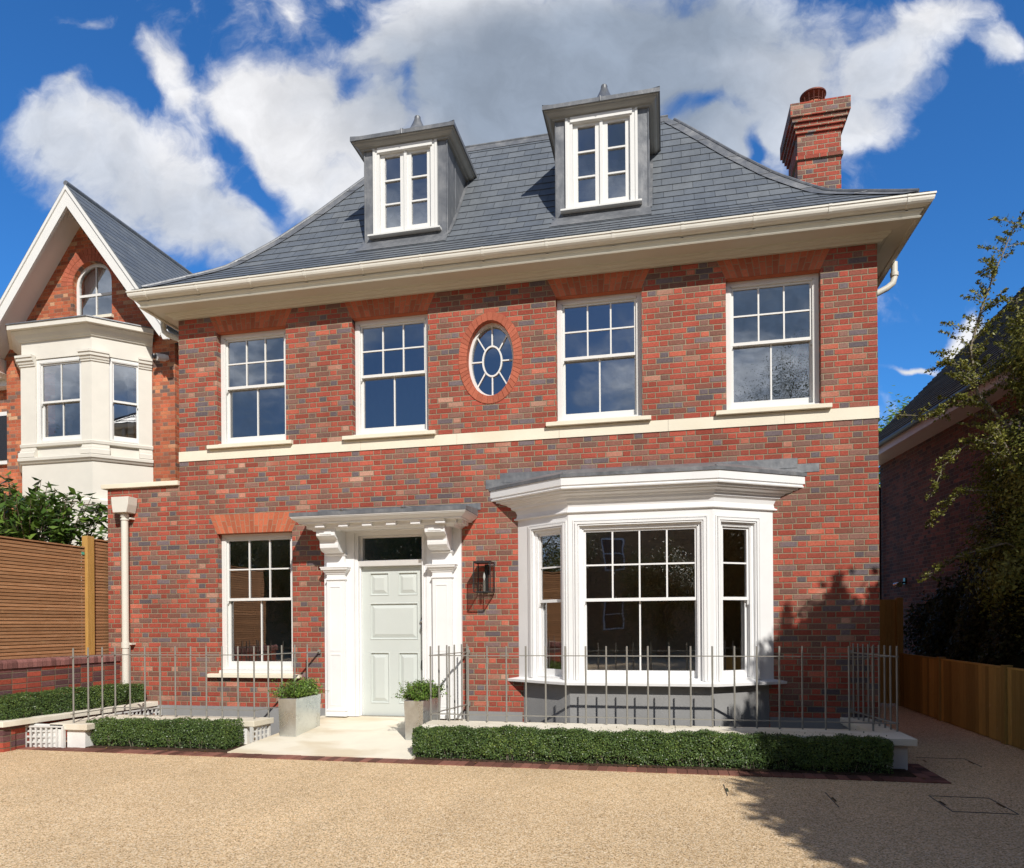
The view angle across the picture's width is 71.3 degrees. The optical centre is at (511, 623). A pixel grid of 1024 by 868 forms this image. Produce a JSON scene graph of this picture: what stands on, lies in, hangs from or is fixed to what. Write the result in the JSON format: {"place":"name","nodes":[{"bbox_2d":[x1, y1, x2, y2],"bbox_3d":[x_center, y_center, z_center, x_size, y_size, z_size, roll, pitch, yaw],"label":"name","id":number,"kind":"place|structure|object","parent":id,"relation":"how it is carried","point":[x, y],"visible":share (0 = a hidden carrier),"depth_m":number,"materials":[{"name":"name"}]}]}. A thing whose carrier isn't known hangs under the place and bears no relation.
{"place":"outdoors","nodes":[
{"label":"outdoors","id":0,"kind":"place"},
{"bbox_2d":[0,703,1023,867],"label":"ground","id":1,"kind":"structure","parent":0,"point":[65,809],"depth_m":5.76,"materials":[{"name":"beige gravel"}]},
{"bbox_2d":[0,471,107,659],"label":"laurel bush","id":2,"kind":"object","parent":1,"relation":"on","point":[31,516],"visible":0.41,"depth_m":11.41,"materials":[{"name":"green plant"}]},
{"bbox_2d":[0,654,120,698],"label":"garden wall","id":3,"kind":"structure","parent":1,"relation":"on","point":[30,675],"depth_m":9.99,"materials":[{"name":"brick"}]},
{"bbox_2d":[0,536,108,659],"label":"slatted fence","id":4,"kind":"object","parent":3,"relation":"on","point":[43,598],"visible":0.81,"depth_m":10.32,"materials":[{"name":"brown wood"}]},
{"bbox_2d":[0,701,161,751],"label":"raised bed wall","id":5,"kind":"structure","parent":1,"relation":"on","point":[12,734],"depth_m":9.28,"materials":[{"name":"stone"}]},
{"bbox_2d":[0,180,192,657],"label":"neighbour house","id":6,"kind":"structure","parent":1,"relation":"on","point":[89,394],"depth_m":14.39,"materials":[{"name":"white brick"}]},
{"bbox_2d":[0,412,6,464],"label":"wing window","id":7,"kind":"structure","parent":6,"relation":"in","point":[2,462],"depth_m":17.05,"materials":[{"name":"white stone"}]},
{"bbox_2d":[77,264,111,314],"bbox_3d":[-8.653,-6.929,14.973,0.945,1.160,0.180,0,0,12],"label":"arched window","id":8,"kind":"structure","parent":6,"relation":"in","point":[98,282],"depth_m":15.01,"materials":[{"name":"white wood"}]},
{"bbox_2d":[151,353,168,360],"bbox_3d":[-7.043,-5.342,14.295,0.139,0.160,0.331,0,0,42],"label":"security camera","id":9,"kind":"object","parent":6,"relation":"attached to","point":[160,357],"visible":1,"depth_m":14.25,"materials":[{"name":"white plastic"}]},
{"bbox_2d":[25,714,273,747],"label":"lightwell wall","id":10,"kind":"structure","parent":1,"relation":"on","point":[54,734],"depth_m":9.14,"materials":[{"name":"stone"}]},
{"bbox_2d":[70,644,320,722],"bbox_3d":[-4.195,0.914,9.686,3.082,1.230,0.961,0,0,-13],"label":"railing","id":11,"kind":"object","parent":10,"relation":"on","point":[175,708],"visible":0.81,"depth_m":9.61,"materials":[{"name":"grey metal"}]},
{"bbox_2d":[85,744,246,752],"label":"soil","id":12,"kind":"structure","parent":1,"relation":"on","point":[170,748],"depth_m":8.90,"materials":[{"name":"brown soil"}]},
{"bbox_2d":[86,715,244,749],"bbox_3d":[-4.444,1.369,9.139,2.044,0.398,0.482,0,0,12],"label":"box hedge","id":13,"kind":"object","parent":12,"relation":"on","point":[184,732],"visible":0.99,"depth_m":8.97,"materials":[{"name":"green plant"}]},
{"bbox_2d":[227,716,465,758],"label":"porch paving","id":14,"kind":"structure","parent":1,"relation":"on","point":[361,736],"depth_m":8.96,"materials":[{"name":"stone"}]},
{"bbox_2d":[278,694,320,736],"bbox_3d":[-2.834,1.215,9.557,0.275,0.509,0.640,0,0,12],"label":"planter","id":15,"kind":"object","parent":14,"relation":"on","point":[299,716],"visible":0.85,"depth_m":9.29,"materials":[{"name":"stone"}]},
{"bbox_2d":[267,677,328,698],"bbox_3d":[-2.839,0.848,9.522,0.595,0.285,0.942,0,0,12],"label":"potted shrub","id":16,"kind":"object","parent":15,"relation":"on","point":[303,687],"visible":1,"depth_m":9.38,"materials":[{"name":"green plant"}]},
{"bbox_2d":[404,696,440,739],"bbox_3d":[-1.144,1.203,9.188,0.275,0.509,0.640,0,0,12],"label":"planter","id":17,"kind":"object","parent":14,"relation":"on","point":[416,713],"visible":0.48,"depth_m":8.90,"materials":[{"name":"stone"}]},
{"bbox_2d":[391,678,450,700],"bbox_3d":[-1.118,0.843,9.189,0.687,0.284,0.913,0,0,12],"label":"potted shrub","id":18,"kind":"object","parent":17,"relation":"in","point":[418,690],"visible":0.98,"depth_m":8.98,"materials":[{"name":"green plant"}]},
{"bbox_2d":[18,746,950,783],"bbox_3d":[-1.188,1.557,8.383,11.133,0.043,0.922,0,0,12],"label":"brick edging","id":19,"kind":"object","parent":1,"relation":"on","point":[918,771],"visible":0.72,"depth_m":7.66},
{"bbox_2d":[101,84,936,739],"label":"brick house","id":20,"kind":"structure","parent":1,"relation":"on","point":[597,374],"depth_m":10.12,"materials":[{"name":"brick"}]},
{"bbox_2d":[207,329,292,449],"bbox_3d":[-3.915,-3.540,10.805,1.402,1.765,0.290,0,0,12],"label":"window","id":21,"kind":"structure","parent":20,"relation":"in","point":[227,442],"depth_m":10.90,"materials":[{"name":"white wood"}]},
{"bbox_2d":[207,532,301,677],"bbox_3d":[-3.850,-0.282,10.796,1.530,2.172,0.290,0,0,12],"label":"window","id":22,"kind":"structure","parent":20,"relation":"in","point":[229,666],"depth_m":10.89,"materials":[{"name":"white wood"}]},
{"bbox_2d":[342,314,435,440],"bbox_3d":[-1.749,-3.555,10.331,1.410,1.765,0.290,0,0,12],"label":"window","id":23,"kind":"structure","parent":20,"relation":"in","point":[362,433],"depth_m":10.40,"materials":[{"name":"white wood"}]},
{"bbox_2d":[362,565,422,715],"bbox_3d":[-1.722,0.246,10.330,0.944,2.163,0.104,0,0,12],"label":"front door","id":24,"kind":"structure","parent":20,"relation":"in","point":[391,595],"depth_m":10.34,"materials":[{"name":"white paint"}]},
{"bbox_2d":[473,561,494,592],"bbox_3d":[-0.378,-0.642,9.810,0.242,0.422,0.291,0,0,12],"label":"wall lantern","id":25,"kind":"object","parent":20,"relation":"attached to","point":[486,578],"depth_m":9.88,"materials":[{"name":"black metal"}]},
{"bbox_2d":[469,323,512,395],"bbox_3d":[-0.274,-3.700,10.083,0.674,1.058,0.105,0,0,12],"label":"oval window","id":26,"kind":"structure","parent":20,"relation":"in","point":[491,326],"depth_m":10.07,"materials":[{"name":"white wood"}]},
{"bbox_2d":[546,292,650,426],"bbox_3d":[1.170,-3.576,9.693,1.405,1.765,0.290,0,0,12],"label":"window","id":27,"kind":"structure","parent":20,"relation":"in","point":[564,419],"depth_m":9.73,"materials":[{"name":"white wood"}]},
{"bbox_2d":[486,458,818,727],"bbox_3d":[1.733,0.343,9.298,4.350,4.890,1.034,0,0,12],"label":"bay window","id":28,"kind":"structure","parent":20,"relation":"in","point":[710,498],"depth_m":9.07,"materials":[{"name":"white paint"}]},
{"bbox_2d":[716,273,831,415],"bbox_3d":[3.346,-3.591,9.218,1.400,1.765,0.290,0,0,12],"label":"window","id":29,"kind":"structure","parent":20,"relation":"in","point":[811,402],"depth_m":9.24,"materials":[{"name":"white wood"}]},
{"bbox_2d":[880,598,902,705],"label":"side gate","id":30,"kind":"structure","parent":20,"relation":"attached to","point":[891,622],"depth_m":13.07,"materials":[{"name":"brown wood"}]},
{"bbox_2d":[414,757,916,776],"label":"soil","id":31,"kind":"structure","parent":1,"relation":"on","point":[901,773],"depth_m":7.50,"materials":[{"name":"brown soil"}]},
{"bbox_2d":[411,722,893,773],"bbox_3d":[1.349,1.301,7.763,5.085,0.461,0.341,0,0,12],"label":"box hedge","id":32,"kind":"object","parent":31,"relation":"on","point":[851,753],"visible":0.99,"depth_m":7.62,"materials":[{"name":"green plant"}]},
{"bbox_2d":[418,717,917,769],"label":"lightwell wall","id":33,"kind":"structure","parent":1,"relation":"on","point":[902,742],"depth_m":8.05,"materials":[{"name":"stone"}]},
{"bbox_2d":[429,643,898,731],"bbox_3d":[1.712,0.873,8.902,5.363,1.230,1.177,0,0,12],"label":"railing","id":34,"kind":"object","parent":33,"relation":"on","point":[468,703],"visible":0.95,"depth_m":8.39,"materials":[{"name":"grey metal"}]},
{"bbox_2d":[878,385,910,486],"bbox_3d":[12.586,-3.037,23.527,3.124,9.184,2.956,0,0,12],"label":"garden tree","id":35,"kind":"object","parent":1,"relation":"on","point":[890,418],"visible":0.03,"depth_m":23.04,"materials":[{"name":"green plant"}]},
{"bbox_2d":[916,757,981,766],"bbox_3d":[4.758,1.509,7.791,0.493,0.015,0.450,0,0,12],"label":"manhole cover","id":36,"kind":"object","parent":1,"relation":"on","point":[949,758],"visible":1,"depth_m":7.92,"materials":[{"name":"black metal"}]},
{"bbox_2d":[878,287,1023,654],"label":"neighbour house","id":37,"kind":"structure","parent":1,"relation":"on","point":[911,549],"depth_m":14.64,"materials":[{"name":"brown brick"}]},
{"bbox_2d":[893,578,906,587],"bbox_3d":[8.536,-0.907,15.712,0.238,0.206,0.295,0,0,12],"label":"security light","id":38,"kind":"object","parent":37,"relation":"attached to","point":[897,584],"visible":1,"depth_m":15.67,"materials":[{"name":"black plastic"}]},
{"bbox_2d":[992,417,1023,469],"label":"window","id":39,"kind":"structure","parent":37,"relation":"in","point":[1022,417],"depth_m":12.06,"materials":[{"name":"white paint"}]},
{"bbox_2d":[894,210,1023,637],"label":"arching shrub","id":40,"kind":"object","parent":1,"relation":"on","point":[1012,459],"visible":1,"depth_m":9.65,"materials":[{"name":"green plant"}]},
{"bbox_2d":[900,653,1023,749],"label":"board fence","id":41,"kind":"object","parent":1,"relation":"on","point":[987,700],"visible":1,"depth_m":10.00,"materials":[{"name":"brown wood"}]},
{"bbox_2d":[903,469,1023,668],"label":"garden hedge","id":42,"kind":"object","parent":1,"relation":"on","point":[953,628],"visible":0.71,"depth_m":11.26,"materials":[{"name":"green plant"}]},
{"bbox_2d":[928,795,1018,814],"bbox_3d":[3.846,1.516,5.979,0.480,0.015,0.540,0,0,12],"label":"manhole cover","id":43,"kind":"object","parent":1,"relation":"on","point":[945,805],"visible":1,"depth_m":5.95,"materials":[{"name":"black metal"}]},
{"bbox_2d":[0,0,1023,483],"label":"sky","id":44,"kind":"structure","parent":0,"point":[211,130],"materials":[{"name":"blue"}]},
{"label":"soil","id":45,"kind":"structure","parent":0,"visible":0},
{"bbox_2d":[0,680,143,720],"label":"box hedge","id":46,"kind":"object","parent":45,"relation":"on","point":[45,702],"visible":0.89,"depth_m":9.71,"materials":[{"name":"green plant"}]}
]}

